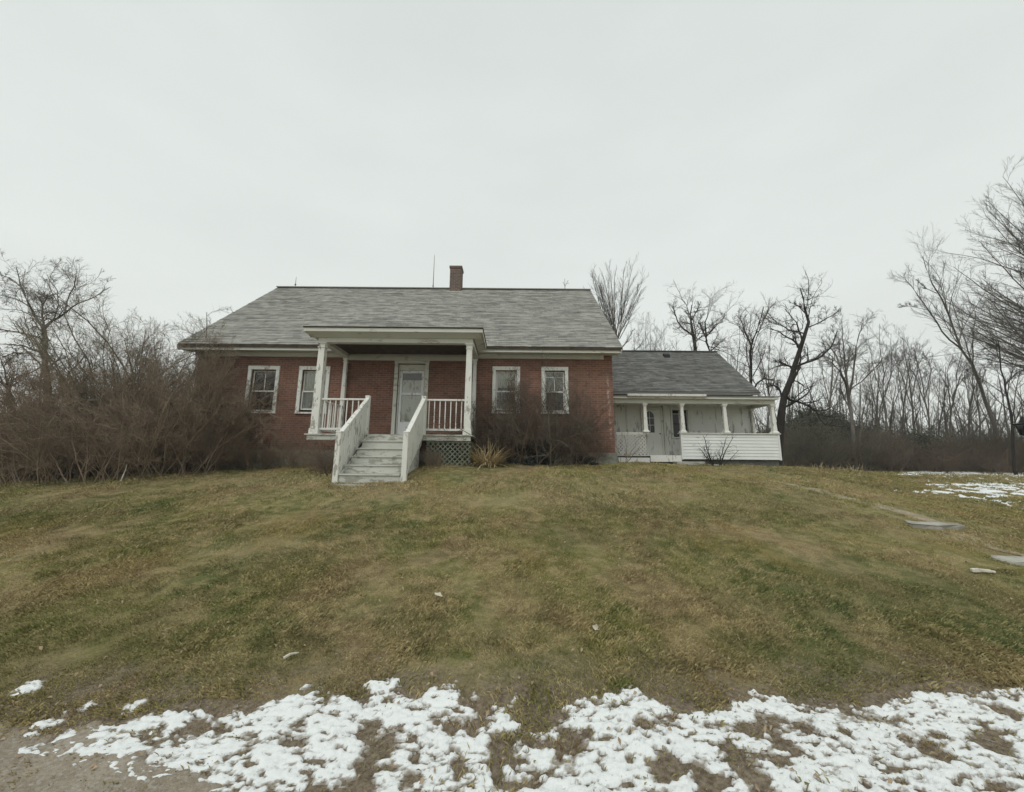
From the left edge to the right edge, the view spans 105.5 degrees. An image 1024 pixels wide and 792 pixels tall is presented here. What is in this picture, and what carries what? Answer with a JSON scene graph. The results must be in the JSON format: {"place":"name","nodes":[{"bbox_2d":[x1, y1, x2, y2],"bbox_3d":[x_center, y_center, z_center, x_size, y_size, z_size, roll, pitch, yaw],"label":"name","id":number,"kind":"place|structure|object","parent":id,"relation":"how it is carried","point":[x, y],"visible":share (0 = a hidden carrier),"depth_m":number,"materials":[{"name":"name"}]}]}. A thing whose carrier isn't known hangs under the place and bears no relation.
{"place":"outdoors","nodes":[
{"label":"outdoors","id":0,"kind":"place"},
{"bbox_2d":[0,720,257,791],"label":"road","id":1,"kind":"structure","parent":0,"point":[65,774],"depth_m":2.09,"materials":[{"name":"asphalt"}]},
{"bbox_2d":[0,460,1023,791],"bbox_3d":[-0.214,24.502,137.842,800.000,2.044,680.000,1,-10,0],"label":"ground","id":2,"kind":"structure","parent":0,"point":[444,666],"depth_m":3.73,"materials":[{"name":"plant"}]},
{"bbox_2d":[0,347,56,479],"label":"tree","id":3,"kind":"object","parent":2,"relation":"on","point":[16,355],"visible":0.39,"depth_m":15.52,"materials":[{"name":"brown plant"}]},
{"bbox_2d":[0,383,57,479],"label":"thicket bush","id":4,"kind":"object","parent":2,"relation":"on","point":[10,437],"visible":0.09,"depth_m":11.38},
{"bbox_2d":[0,365,89,480],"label":"tall shrub","id":5,"kind":"object","parent":2,"relation":"on","point":[16,422],"visible":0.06,"depth_m":12.42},
{"bbox_2d":[0,389,91,483],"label":"red bush","id":6,"kind":"object","parent":2,"relation":"on","point":[20,477],"visible":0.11,"depth_m":11.03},
{"bbox_2d":[0,387,112,484],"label":"thicket bush","id":7,"kind":"object","parent":2,"relation":"on","point":[14,478],"visible":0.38,"depth_m":10.62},
{"bbox_2d":[0,354,112,480],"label":"thicket bush","id":8,"kind":"object","parent":2,"relation":"on","point":[28,474],"visible":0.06,"depth_m":11.34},
{"bbox_2d":[0,250,114,475],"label":"bare tree","id":9,"kind":"object","parent":2,"relation":"on","point":[60,314],"visible":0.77,"depth_m":14.67,"materials":[{"name":"grey plant"}]},
{"bbox_2d":[0,365,163,479],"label":"tall shrub","id":10,"kind":"object","parent":2,"relation":"on","point":[38,419],"visible":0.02,"depth_m":11.90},
{"bbox_2d":[0,367,170,484],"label":"thicket bush","id":11,"kind":"object","parent":2,"relation":"on","point":[40,442],"visible":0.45,"depth_m":9.82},
{"bbox_2d":[0,324,173,477],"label":"tall shrub","id":12,"kind":"object","parent":2,"relation":"on","point":[65,470],"visible":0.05,"depth_m":11.97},
{"bbox_2d":[8,457,172,478],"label":"undergrowth","id":13,"kind":"object","parent":2,"relation":"on","point":[98,471],"visible":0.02,"depth_m":17.46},
{"bbox_2d":[0,325,186,479],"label":"red bush","id":14,"kind":"object","parent":2,"relation":"on","point":[19,389],"visible":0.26,"depth_m":10.81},
{"bbox_2d":[0,367,212,483],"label":"red bush","id":15,"kind":"object","parent":2,"relation":"on","point":[130,429],"visible":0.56,"depth_m":10.19,"materials":[{"name":"plant"}]},
{"bbox_2d":[14,327,211,477],"bbox_3d":[-11.448,0.373,12.737,5.844,4.583,5.744,0,-10,5],"label":"thicket bush","id":16,"kind":"object","parent":2,"relation":"on","point":[71,361],"visible":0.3,"depth_m":10.77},
{"bbox_2d":[0,256,235,476],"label":"tall shrub","id":17,"kind":"object","parent":2,"relation":"on","point":[105,352],"visible":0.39,"depth_m":11.54,"materials":[{"name":"plant"}]},
{"bbox_2d":[0,352,253,480],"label":"thicket bush","id":18,"kind":"object","parent":2,"relation":"on","point":[146,464],"visible":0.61,"depth_m":10.10,"materials":[{"name":"plant"}]},
{"bbox_2d":[44,364,251,477],"bbox_3d":[-10.059,0.709,10.839,4.675,3.208,4.595,-5,-11,30],"label":"thicket bush","id":19,"kind":"object","parent":2,"relation":"on","point":[185,445],"visible":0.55,"depth_m":10.35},
{"bbox_2d":[45,306,274,471],"bbox_3d":[-11.443,0.042,13.521,6.089,5.385,6.165,-6,-11,32],"label":"tall shrub","id":20,"kind":"object","parent":2,"relation":"on","point":[129,361],"visible":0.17,"depth_m":12.18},
{"bbox_2d":[87,380,271,475],"bbox_3d":[-9.392,0.964,11.632,3.972,2.942,2.930,5,-10,-22],"label":"red bush","id":21,"kind":"object","parent":2,"relation":"on","point":[214,453],"visible":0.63,"depth_m":11.32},
{"bbox_2d":[97,358,271,472],"bbox_3d":[-10.296,0.538,11.988,5.143,3.865,5.055,5,-11,-23],"label":"thicket bush","id":22,"kind":"object","parent":2,"relation":"on","point":[192,413],"visible":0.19,"depth_m":11.36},
{"bbox_2d":[84,328,291,471],"bbox_3d":[-9.142,0.115,11.901,5.120,4.528,5.184,4,-10,-21],"label":"tall shrub","id":23,"kind":"object","parent":2,"relation":"on","point":[221,398],"visible":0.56,"depth_m":11.52,"materials":[{"name":"plant"}]},
{"bbox_2d":[100,324,288,473],"bbox_3d":[-9.730,0.271,12.534,5.120,4.528,5.184,-9,-13,43],"label":"tall shrub","id":24,"kind":"object","parent":2,"relation":"on","point":[218,386],"visible":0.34,"depth_m":11.62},
{"bbox_2d":[143,389,262,472],"bbox_3d":[-9.345,1.087,12.163,2.344,2.707,3.178,-2,-10,15],"label":"red bush","id":25,"kind":"object","parent":2,"relation":"on","point":[193,455],"visible":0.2,"depth_m":11.62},
{"bbox_2d":[189,428,261,470],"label":"thicket bush","id":26,"kind":"object","parent":2,"relation":"on","point":[235,456],"visible":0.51,"depth_m":12.02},
{"bbox_2d":[219,427,289,470],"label":"red bush","id":27,"kind":"object","parent":2,"relation":"on","point":[246,456],"visible":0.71,"depth_m":12.18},
{"bbox_2d":[242,436,306,468],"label":"thicket bush","id":28,"kind":"object","parent":2,"relation":"on","point":[272,456],"visible":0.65,"depth_m":12.17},
{"bbox_2d":[283,652,298,658],"bbox_3d":[-1.729,2.024,3.047,0.024,0.024,0.113,-8,-13,41],"label":"stick","id":29,"kind":"object","parent":2,"relation":"on","point":[287,655],"visible":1,"depth_m":3.04,"materials":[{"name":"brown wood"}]},
{"bbox_2d":[265,426,328,467],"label":"red bush","id":30,"kind":"object","parent":2,"relation":"on","point":[291,455],"visible":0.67,"depth_m":11.90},
{"bbox_2d":[269,432,334,471],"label":"thicket bush","id":31,"kind":"object","parent":2,"relation":"on","point":[305,461],"visible":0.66,"depth_m":10.81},
{"bbox_2d":[300,448,350,475],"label":"russet brush","id":32,"kind":"object","parent":2,"relation":"on","point":[324,468],"visible":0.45,"depth_m":9.90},
{"bbox_2d":[304,440,355,473],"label":"red bush","id":33,"kind":"object","parent":2,"relation":"on","point":[313,453],"visible":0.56,"depth_m":10.29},
{"bbox_2d":[177,255,622,486],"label":"brick house","id":34,"kind":"structure","parent":2,"relation":"on","point":[373,373],"depth_m":13.26,"materials":[{"name":"red"}]},
{"bbox_2d":[244,366,280,413],"bbox_3d":[-8.473,-0.213,13.255,1.100,1.640,0.205,0,-10,0],"label":"window","id":35,"kind":"structure","parent":34,"relation":"in","point":[250,368],"depth_m":13.25,"materials":[{"name":"paint"}]},
{"bbox_2d":[294,366,330,413],"bbox_3d":[-6.744,-0.197,13.255,1.080,1.640,0.205,0,-10,0],"label":"window","id":36,"kind":"structure","parent":34,"relation":"in","point":[306,400],"depth_m":13.28,"materials":[{"name":"paint"}]},
{"bbox_2d":[391,361,429,433],"bbox_3d":[-3.436,0.100,13.222,1.190,2.640,0.210,0,-10,0],"label":"front door","id":37,"kind":"structure","parent":34,"relation":"in","point":[410,392],"depth_m":13.27,"materials":[{"name":"paint"}]},
{"bbox_2d":[492,366,519,413],"bbox_3d":[-0.198,-0.199,13.265,0.970,1.620,0.205,0,-10,0],"label":"window","id":38,"kind":"structure","parent":34,"relation":"in","point":[497,378],"depth_m":13.31,"materials":[{"name":"paint"}]},
{"bbox_2d":[541,367,568,413],"bbox_3d":[1.457,-0.185,13.265,0.940,1.620,0.205,0,-10,0],"label":"window","id":39,"kind":"structure","parent":34,"relation":"in","point":[565,369],"depth_m":13.30,"materials":[{"name":"paint"}]},
{"bbox_2d":[419,442,446,468],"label":"red bush","id":40,"kind":"object","parent":2,"relation":"on","point":[433,459],"visible":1,"depth_m":10.61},
{"bbox_2d":[428,385,524,461],"bbox_3d":[-0.848,0.927,12.393,3.428,2.908,3.643,1,-10,0],"label":"grey brush","id":41,"kind":"object","parent":2,"relation":"on","point":[498,424],"visible":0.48,"depth_m":12.10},
{"bbox_2d":[461,443,514,468],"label":"dry grass clump","id":42,"kind":"object","parent":2,"relation":"on","point":[492,460],"visible":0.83,"depth_m":10.92,"materials":[{"name":"plant"}]},
{"bbox_2d":[428,367,554,465],"bbox_3d":[-0.625,0.598,12.191,4.464,3.390,3.002,5,-11,-25],"label":"russet brush","id":43,"kind":"object","parent":2,"relation":"on","point":[481,445],"visible":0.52,"depth_m":11.96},
{"bbox_2d":[0,465,1018,791],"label":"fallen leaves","id":44,"kind":"object","parent":2,"relation":"on","point":[890,781],"visible":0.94,"depth_m":2.60,"materials":[{"name":"brown plant"}]},
{"bbox_2d":[8,677,1023,791],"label":"snow","id":45,"kind":"structure","parent":2,"relation":"on","point":[275,761],"depth_m":2.26,"materials":[{"name":"snow"}]},
{"bbox_2d":[503,435,553,465],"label":"yew bush","id":46,"kind":"object","parent":2,"relation":"on","point":[528,461],"visible":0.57,"depth_m":11.72,"materials":[{"name":"green plant"}]},
{"bbox_2d":[458,352,603,467],"bbox_3d":[1.045,0.675,12.345,4.899,3.627,4.610,4,-10,-22],"label":"grey brush","id":47,"kind":"object","parent":2,"relation":"on","point":[548,423],"visible":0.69,"depth_m":11.51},
{"bbox_2d":[478,358,613,469],"bbox_3d":[0.677,0.461,11.897,3.267,3.689,4.858,7,-12,-33],"label":"russet brush","id":48,"kind":"object","parent":2,"relation":"on","point":[528,424],"visible":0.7,"depth_m":11.52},
{"bbox_2d":[501,368,620,465],"bbox_3d":[1.525,0.787,12.754,4.595,3.324,3.090,-8,-13,41],"label":"russet brush","id":49,"kind":"object","parent":2,"relation":"on","point":[585,432],"visible":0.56,"depth_m":11.91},
{"bbox_2d":[553,738,585,759],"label":"dry grass clump","id":50,"kind":"object","parent":2,"relation":"on","point":[565,748],"visible":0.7,"depth_m":2.25,"materials":[{"name":"brown plant"}]},
{"bbox_2d":[540,405,616,463],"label":"russet brush","id":51,"kind":"object","parent":2,"relation":"on","point":[596,447],"visible":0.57,"depth_m":12.20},
{"bbox_2d":[574,456,597,464],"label":"yew bush","id":52,"kind":"object","parent":2,"relation":"on","point":[584,462],"visible":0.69,"depth_m":12.25,"materials":[{"name":"green plant"}]},
{"bbox_2d":[589,251,648,349],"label":"broom tree","id":53,"kind":"object","parent":2,"relation":"on","point":[611,315],"visible":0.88,"depth_m":32.33,"materials":[{"name":"grey plant"}]},
{"bbox_2d":[615,434,638,462],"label":"bush","id":54,"kind":"object","parent":2,"relation":"on","point":[626,453],"visible":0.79,"depth_m":13.08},
{"bbox_2d":[627,317,668,349],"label":"bare tree","id":55,"kind":"object","parent":2,"relation":"on","point":[645,337],"visible":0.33,"depth_m":35.28,"materials":[{"name":"grey plant"}]},
{"bbox_2d":[632,311,672,349],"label":"bare tree","id":56,"kind":"object","parent":2,"relation":"on","point":[650,341],"visible":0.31,"depth_m":35.65,"materials":[{"name":"grey plant"}]},
{"bbox_2d":[640,328,691,350],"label":"bare tree","id":57,"kind":"object","parent":2,"relation":"on","point":[663,341],"visible":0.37,"depth_m":34.26,"materials":[{"name":"grey plant"}]},
{"bbox_2d":[661,280,721,351],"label":"bare tree","id":58,"kind":"object","parent":2,"relation":"on","point":[692,334],"visible":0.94,"depth_m":27.85,"materials":[{"name":"grey plant"}]},
{"bbox_2d":[612,350,781,466],"bbox_3d":[7.280,0.608,19.689,7.690,6.562,8.759,1,-10,0],"label":"house extension","id":59,"kind":"object","parent":2,"relation":"on","point":[675,407],"visible":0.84,"depth_m":17.49,"materials":[{"name":"paint"}]},
{"bbox_2d":[640,408,664,454],"bbox_3d":[6.296,1.586,17.441,0.980,2.140,0.096,0,-10,0],"label":"side door","id":60,"kind":"structure","parent":59,"relation":"in","point":[655,438],"depth_m":17.43,"materials":[{"name":"paint"}]},
{"bbox_2d":[670,407,690,438],"bbox_3d":[7.585,1.206,17.588,0.880,1.440,0.177,0,-10,0],"label":"window","id":61,"kind":"structure","parent":59,"relation":"in","point":[675,419],"depth_m":17.60,"materials":[{"name":"paint"}]},
{"bbox_2d":[739,342,1022,369],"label":"service wire","id":62,"kind":"object","parent":59,"relation":"attached to","point":[869,363],"visible":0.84,"depth_m":23.64,"materials":[{"name":"black metal"}]},
{"bbox_2d":[668,279,755,371],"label":"bare tree","id":63,"kind":"object","parent":2,"relation":"on","point":[714,340],"visible":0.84,"depth_m":28.14,"materials":[{"name":"grey plant"}]},
{"bbox_2d":[694,435,738,465],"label":"bush","id":64,"kind":"object","parent":2,"relation":"on","point":[710,460],"visible":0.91,"depth_m":14.92,"materials":[{"name":"brown plant"}]},
{"bbox_2d":[711,305,767,394],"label":"bare tree","id":65,"kind":"object","parent":2,"relation":"on","point":[753,364],"visible":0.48,"depth_m":30.94,"materials":[{"name":"grey plant"}]},
{"bbox_2d":[711,292,794,395],"bbox_3d":[14.973,-1.182,22.819,4.787,10.830,3.590,5,-11,-23],"label":"bare tree","id":66,"kind":"object","parent":2,"relation":"on","point":[751,352],"visible":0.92,"depth_m":23.53,"materials":[{"name":"grey plant"}]},
{"bbox_2d":[745,315,795,432],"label":"bare tree","id":67,"kind":"object","parent":2,"relation":"on","point":[780,352],"visible":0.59,"depth_m":33.93,"materials":[{"name":"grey plant"}]},
{"bbox_2d":[757,416,811,441],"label":"evergreen tree","id":68,"kind":"object","parent":2,"relation":"on","point":[784,428],"visible":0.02,"depth_m":28.40,"materials":[{"name":"green plant"}]},
{"bbox_2d":[757,426,825,467],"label":"grey brush","id":69,"kind":"object","parent":2,"relation":"on","point":[793,456],"visible":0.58,"depth_m":21.94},
{"bbox_2d":[756,265,845,465],"bbox_3d":[14.807,-1.557,19.743,3.845,10.436,3.895,-5,-11,29],"label":"gnarled tree","id":70,"kind":"object","parent":2,"relation":"on","point":[795,367],"visible":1,"depth_m":18.88,"materials":[{"name":"brown plant"}]},
{"bbox_2d":[784,421,826,466],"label":"russet brush","id":71,"kind":"object","parent":2,"relation":"on","point":[808,440],"visible":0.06,"depth_m":25.91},
{"bbox_2d":[783,424,845,468],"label":"grey brush","id":72,"kind":"object","parent":2,"relation":"on","point":[805,445],"visible":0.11,"depth_m":24.00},
{"bbox_2d":[762,404,885,468],"bbox_3d":[17.839,2.742,23.780,6.075,4.330,5.717,-2,-10,15],"label":"grey brush","id":73,"kind":"object","parent":2,"relation":"on","point":[801,442],"visible":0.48,"depth_m":22.99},
{"bbox_2d":[784,424,879,469],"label":"grey brush","id":74,"kind":"object","parent":2,"relation":"on","point":[830,459],"visible":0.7,"depth_m":22.17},
{"bbox_2d":[805,431,865,468],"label":"grey brush","id":75,"kind":"object","parent":2,"relation":"on","point":[851,462],"visible":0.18,"depth_m":24.25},
{"bbox_2d":[794,339,880,415],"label":"bare tree","id":76,"kind":"object","parent":2,"relation":"on","point":[831,392],"visible":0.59,"depth_m":30.48,"materials":[{"name":"grey plant"}]},
{"bbox_2d":[785,398,894,468],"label":"bush","id":77,"kind":"object","parent":2,"relation":"on","point":[808,415],"visible":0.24,"depth_m":27.30,"materials":[{"name":"plant"}]},
{"bbox_2d":[784,410,913,471],"bbox_3d":[20.323,2.879,23.402,6.075,3.937,5.717,6,-11,-28],"label":"grey brush","id":78,"kind":"object","parent":2,"relation":"on","point":[870,456],"visible":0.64,"depth_m":22.63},
{"bbox_2d":[805,308,895,470],"bbox_3d":[21.466,-0.508,24.384,4.212,10.491,4.353,-6,-12,32],"label":"bare tree","id":79,"kind":"object","parent":2,"relation":"on","point":[848,388],"visible":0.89,"depth_m":24.47,"materials":[{"name":"grey plant"}]},
{"bbox_2d":[811,433,890,469],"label":"russet brush","id":80,"kind":"object","parent":2,"relation":"on","point":[845,453],"visible":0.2,"depth_m":23.94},
{"bbox_2d":[840,327,900,426],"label":"bare tree","id":81,"kind":"object","parent":2,"relation":"on","point":[878,390],"visible":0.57,"depth_m":32.71,"materials":[{"name":"grey plant"}]},
{"bbox_2d":[739,340,1023,445],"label":"woods","id":82,"kind":"object","parent":2,"relation":"on","point":[1005,419],"visible":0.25,"depth_m":35.08,"materials":[{"name":"grey plant"}]},
{"bbox_2d":[839,419,926,470],"bbox_3d":[22.877,3.223,24.719,4.942,3.743,5.251,3,-10,-12],"label":"grey brush","id":83,"kind":"object","parent":2,"relation":"on","point":[884,447],"visible":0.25,"depth_m":24.25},
{"bbox_2d":[755,414,1023,472],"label":"undergrowth","id":84,"kind":"object","parent":2,"relation":"on","point":[973,439],"visible":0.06,"depth_m":26.17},
{"bbox_2d":[851,309,927,431],"bbox_3d":[28.610,-0.868,29.549,4.709,13.024,4.592,1,-10,0],"label":"bare tree","id":85,"kind":"object","parent":2,"relation":"on","point":[883,384],"visible":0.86,"depth_m":29.62,"materials":[{"name":"grey plant"}]},
{"bbox_2d":[856,423,926,471],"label":"russet brush","id":86,"kind":"object","parent":2,"relation":"on","point":[890,465],"visible":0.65,"depth_m":22.88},
{"bbox_2d":[841,417,952,470],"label":"evergreen tree","id":87,"kind":"object","parent":2,"relation":"on","point":[932,437],"visible":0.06,"depth_m":25.26,"materials":[{"name":"green plant"}]},
{"bbox_2d":[853,332,951,433],"bbox_3d":[30.729,0.436,30.502,6.296,10.799,3.671,-3,-10,19],"label":"bare tree","id":88,"kind":"object","parent":2,"relation":"on","point":[903,410],"visible":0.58,"depth_m":30.49,"materials":[{"name":"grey plant"}]},
{"bbox_2d":[874,323,933,435],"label":"bare tree","id":89,"kind":"object","parent":2,"relation":"on","point":[912,403],"visible":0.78,"depth_m":28.79,"materials":[{"name":"grey plant"}]},
{"bbox_2d":[873,435,944,470],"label":"grey brush","id":90,"kind":"object","parent":2,"relation":"on","point":[910,455],"visible":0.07,"depth_m":25.03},
{"bbox_2d":[897,425,954,471],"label":"russet brush","id":91,"kind":"object","parent":2,"relation":"on","point":[929,452],"visible":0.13,"depth_m":25.77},
{"bbox_2d":[888,429,968,471],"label":"russet brush","id":92,"kind":"object","parent":2,"relation":"on","point":[911,467],"visible":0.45,"depth_m":24.16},
{"bbox_2d":[894,334,966,468],"bbox_3d":[29.556,0.126,27.461,3.227,10.385,3.432,-7,-12,39],"label":"bare tree","id":93,"kind":"object","parent":2,"relation":"on","point":[928,386],"visible":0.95,"depth_m":27.70,"materials":[{"name":"grey plant"}]},
{"bbox_2d":[911,439,983,472],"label":"russet brush","id":94,"kind":"object","parent":2,"relation":"on","point":[936,461],"visible":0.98,"depth_m":23.10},
{"bbox_2d":[888,222,1011,463],"bbox_3d":[31.164,-4.114,27.982,9.825,19.090,5.230,4,-10,-19],"label":"leaning tree","id":95,"kind":"object","parent":2,"relation":"on","point":[984,398],"visible":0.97,"depth_m":28.06,"materials":[{"name":"grey plant"}]},
{"bbox_2d":[894,471,1023,508],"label":"snow","id":96,"kind":"structure","parent":2,"relation":"on","point":[985,490],"depth_m":12.99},
{"bbox_2d":[925,426,992,471],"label":"russet brush","id":97,"kind":"object","parent":2,"relation":"on","point":[970,453],"visible":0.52,"depth_m":24.41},
{"bbox_2d":[935,339,1001,436],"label":"bare tree","id":98,"kind":"object","parent":2,"relation":"on","point":[971,397],"visible":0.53,"depth_m":31.24,"materials":[{"name":"grey plant"}]},
{"bbox_2d":[928,329,1010,442],"bbox_3d":[33.786,-0.029,29.151,4.342,11.344,5.112,-6,-12,34],"label":"bare tree","id":99,"kind":"object","parent":2,"relation":"on","point":[953,399],"visible":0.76,"depth_m":29.40,"materials":[{"name":"grey plant"}]},
{"bbox_2d":[918,157,1023,376],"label":"maple tree","id":100,"kind":"object","parent":2,"relation":"on","point":[1010,325],"visible":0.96,"depth_m":24.50,"materials":[{"name":"grey plant"}]},
{"bbox_2d":[939,347,1008,439],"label":"bare tree","id":101,"kind":"object","parent":2,"relation":"on","point":[977,393],"visible":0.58,"depth_m":31.48,"materials":[{"name":"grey plant"}]},
{"bbox_2d":[970,568,995,572],"bbox_3d":[5.707,2.118,4.719,0.224,0.052,0.049,-3,-10,17],"label":"stone slab","id":102,"kind":"object","parent":2,"relation":"on","point":[974,570],"visible":1,"depth_m":4.71,"materials":[{"name":"grey stone"}]},
{"bbox_2d":[955,434,1021,472],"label":"russet brush","id":103,"kind":"object","parent":2,"relation":"on","point":[987,454],"visible":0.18,"depth_m":25.64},
{"bbox_2d":[955,325,1023,474],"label":"bare tree","id":104,"kind":"object","parent":2,"relation":"on","point":[1011,413],"visible":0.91,"depth_m":22.35,"materials":[{"name":"brown plant"}]},
{"bbox_2d":[963,439,1022,473],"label":"russet brush","id":105,"kind":"object","parent":2,"relation":"on","point":[988,465],"visible":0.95,"depth_m":23.12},
{"bbox_2d":[965,426,1023,473],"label":"russet brush","id":106,"kind":"object","parent":2,"relation":"on","point":[999,451],"visible":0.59,"depth_m":24.71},
{"bbox_2d":[990,555,1023,566],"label":"stone slab","id":107,"kind":"structure","parent":2,"relation":"on","point":[1016,560],"depth_m":5.14,"materials":[{"name":"stone"}]},
{"bbox_2d":[999,431,1023,471],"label":"russet brush","id":108,"kind":"object","parent":2,"relation":"on","point":[1019,450],"visible":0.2,"depth_m":26.07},
{"bbox_2d":[1012,416,1023,435],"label":"yard lantern","id":109,"kind":"object","parent":2,"relation":"on","point":[1019,425],"visible":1,"depth_m":12.11,"materials":[{"name":"black metal"}]},
{"bbox_2d":[0,0,1023,440],"label":"sky","id":110,"kind":"structure","parent":0,"point":[202,155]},
{"bbox_2d":[761,479,1023,556],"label":"path","id":111,"kind":"structure","parent":0,"point":[901,511],"depth_m":7.29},
{"bbox_2d":[904,520,964,529],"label":"stone slab","id":112,"kind":"structure","parent":111,"relation":"on","point":[937,525],"depth_m":6.51,"materials":[{"name":"stone"}]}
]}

